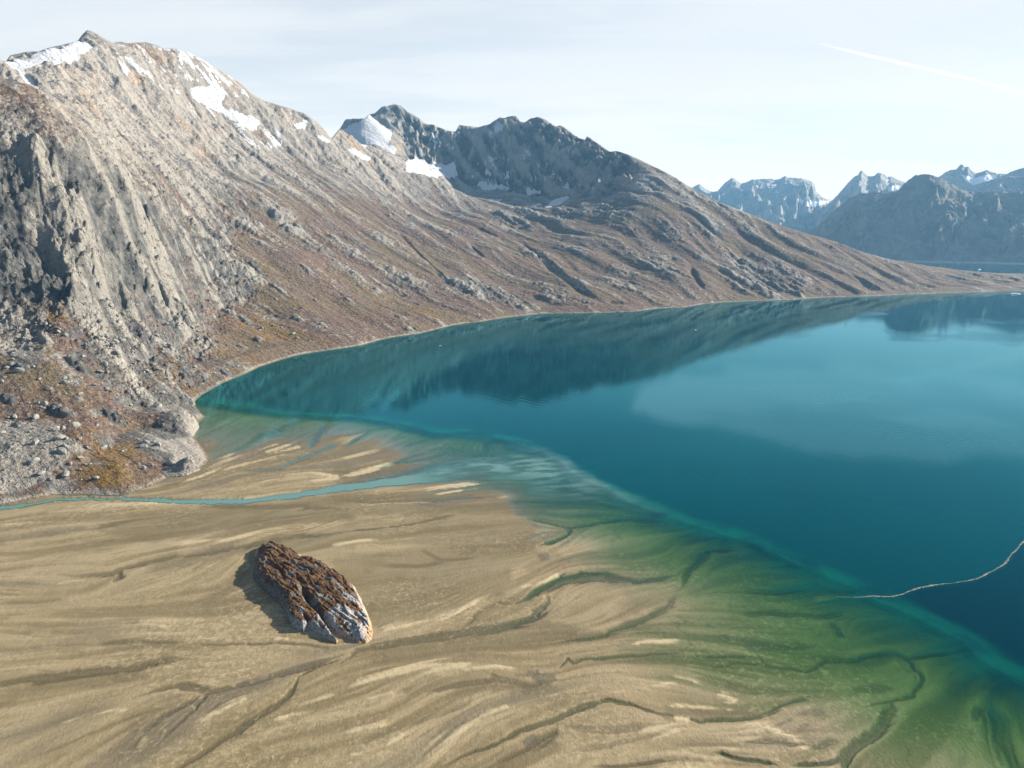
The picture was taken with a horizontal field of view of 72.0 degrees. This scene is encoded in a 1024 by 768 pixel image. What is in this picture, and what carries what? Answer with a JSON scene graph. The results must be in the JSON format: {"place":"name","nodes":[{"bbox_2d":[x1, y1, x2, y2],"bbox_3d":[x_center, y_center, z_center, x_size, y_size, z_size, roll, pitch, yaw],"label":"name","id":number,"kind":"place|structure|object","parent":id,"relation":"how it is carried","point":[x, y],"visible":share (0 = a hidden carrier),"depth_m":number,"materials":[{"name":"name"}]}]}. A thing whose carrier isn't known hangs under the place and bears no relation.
{"place":"outdoors","nodes":[
{"label":"outdoors","id":0,"kind":"place"},
{"bbox_2d":[0,30,591,505],"bbox_3d":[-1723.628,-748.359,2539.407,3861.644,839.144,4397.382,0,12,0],"label":"mountain","id":1,"kind":"structure","parent":0,"point":[160,186],"depth_m":1337.21,"materials":[{"name":"grey stone"}]},
{"bbox_2d":[13,367,24,372],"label":"boulder","id":2,"kind":"object","parent":1,"relation":"on","point":[18,370],"visible":1,"depth_m":707.68,"materials":[{"name":"stone"}]},
{"bbox_2d":[28,457,39,464],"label":"boulder","id":3,"kind":"object","parent":1,"relation":"on","point":[34,460],"visible":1,"depth_m":570.19,"materials":[{"name":"stone"}]},
{"bbox_2d":[31,439,38,444],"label":"boulder","id":4,"kind":"object","parent":1,"relation":"on","point":[35,441],"visible":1,"depth_m":594.37,"materials":[{"name":"stone"}]},
{"bbox_2d":[32,414,38,419],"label":"boulder","id":5,"kind":"object","parent":1,"relation":"on","point":[35,416],"visible":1,"depth_m":650.02,"materials":[{"name":"stone"}]},
{"bbox_2d":[37,470,45,475],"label":"boulder","id":6,"kind":"object","parent":1,"relation":"on","point":[41,472],"visible":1,"depth_m":558.57,"materials":[{"name":"stone"}]},
{"bbox_2d":[40,401,47,405],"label":"boulder","id":7,"kind":"object","parent":1,"relation":"on","point":[44,403],"visible":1,"depth_m":670.51,"materials":[{"name":"stone"}]},
{"bbox_2d":[52,426,60,430],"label":"boulder","id":8,"kind":"object","parent":1,"relation":"on","point":[56,428],"visible":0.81,"depth_m":626.60,"materials":[{"name":"stone"}]},
{"bbox_2d":[53,434,66,440],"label":"boulder","id":9,"kind":"object","parent":1,"relation":"on","point":[57,437],"visible":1,"depth_m":599.85,"materials":[{"name":"stone"}]},
{"bbox_2d":[56,447,65,454],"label":"boulder","id":10,"kind":"object","parent":1,"relation":"on","point":[60,450],"visible":1,"depth_m":584.78,"materials":[{"name":"stone"}]},
{"bbox_2d":[60,380,69,383],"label":"boulder","id":11,"kind":"object","parent":1,"relation":"on","point":[64,382],"visible":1,"depth_m":703.02,"materials":[{"name":"stone"}]},
{"bbox_2d":[61,471,69,476],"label":"boulder","id":12,"kind":"object","parent":1,"relation":"on","point":[65,474],"visible":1,"depth_m":561.76,"materials":[{"name":"stone"}]},
{"bbox_2d":[60,444,70,449],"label":"boulder","id":13,"kind":"object","parent":1,"relation":"on","point":[67,447],"visible":0.81,"depth_m":591.60,"materials":[{"name":"stone"}]},
{"bbox_2d":[68,422,80,426],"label":"boulder","id":14,"kind":"object","parent":1,"relation":"on","point":[74,424],"visible":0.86,"depth_m":638.18,"materials":[{"name":"stone"}]},
{"bbox_2d":[100,361,107,366],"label":"boulder","id":15,"kind":"object","parent":1,"relation":"on","point":[104,363],"visible":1,"depth_m":781.11,"materials":[{"name":"stone"}]},
{"bbox_2d":[114,349,120,353],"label":"boulder","id":16,"kind":"object","parent":1,"relation":"on","point":[117,351],"visible":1,"depth_m":815.44,"materials":[{"name":"stone"}]},
{"bbox_2d":[139,443,147,447],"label":"boulder","id":17,"kind":"object","parent":1,"relation":"on","point":[143,445],"visible":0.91,"depth_m":623.26,"materials":[{"name":"stone"}]},
{"bbox_2d":[138,440,149,443],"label":"boulder","id":18,"kind":"object","parent":1,"relation":"on","point":[144,442],"visible":0.82,"depth_m":634.95,"materials":[{"name":"stone"}]},
{"bbox_2d":[167,460,174,465],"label":"boulder","id":19,"kind":"object","parent":1,"relation":"on","point":[171,462],"visible":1,"depth_m":596.30,"materials":[{"name":"stone"}]},
{"bbox_2d":[0,405,1023,767],"bbox_3d":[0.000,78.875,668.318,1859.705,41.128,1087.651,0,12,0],"label":"delta sand","id":20,"kind":"structure","parent":0,"point":[556,629],"depth_m":349.53,"materials":[{"name":"beige sand"}]},
{"bbox_2d":[253,541,372,643],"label":"rock islet","id":21,"kind":"object","parent":20,"relation":"on","point":[306,593],"visible":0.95,"depth_m":386.40,"materials":[{"name":"brown stone"}]},
{"bbox_2d":[0,262,1023,740],"bbox_3d":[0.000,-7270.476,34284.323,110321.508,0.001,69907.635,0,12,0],"label":"water","id":22,"kind":"structure","parent":0,"point":[848,452],"depth_m":724.34,"materials":[{"name":"teal liquid"}]},
{"bbox_2d":[822,541,1023,597],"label":"foam line","id":23,"kind":"object","parent":22,"relation":"on","point":[948,583],"visible":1,"depth_m":410.73,"materials":[{"name":"white liquid"}]},
{"bbox_2d":[0,0,1023,199],"label":"sky","id":24,"kind":"structure","parent":0,"point":[706,93],"materials":[{"name":"white"}]},
{"bbox_2d":[340,104,1023,312],"bbox_3d":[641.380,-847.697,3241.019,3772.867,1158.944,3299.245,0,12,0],"label":"mountain","id":25,"kind":"structure","parent":0,"point":[594,226],"depth_m":2584.68,"materials":[{"name":"grey stone"}]},
{"bbox_2d":[691,176,831,233],"bbox_3d":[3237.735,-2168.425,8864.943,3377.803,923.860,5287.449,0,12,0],"label":"mountain","id":26,"kind":"structure","parent":0,"point":[799,204],"depth_m":8466.31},
{"bbox_2d":[814,170,905,226],"bbox_3d":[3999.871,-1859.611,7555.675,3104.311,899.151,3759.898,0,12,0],"label":"mountain","id":27,"kind":"structure","parent":0,"point":[861,182],"depth_m":7580.90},
{"bbox_2d":[808,174,1023,263],"bbox_3d":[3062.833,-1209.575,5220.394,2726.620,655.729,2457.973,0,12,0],"label":"mountain","id":28,"kind":"structure","parent":0,"point":[924,218],"depth_m":4784.37,"materials":[{"name":"grey stone"}]},
{"bbox_2d":[939,164,1023,189],"bbox_3d":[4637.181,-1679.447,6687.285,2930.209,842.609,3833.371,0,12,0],"label":"mountain","id":29,"kind":"structure","parent":0,"point":[961,176],"depth_m":6738.14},
{"bbox_2d":[964,176,1023,192],"bbox_3d":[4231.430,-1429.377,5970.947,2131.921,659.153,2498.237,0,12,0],"label":"mountain","id":30,"kind":"structure","parent":0,"point":[1010,184],"depth_m":5962.88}
]}

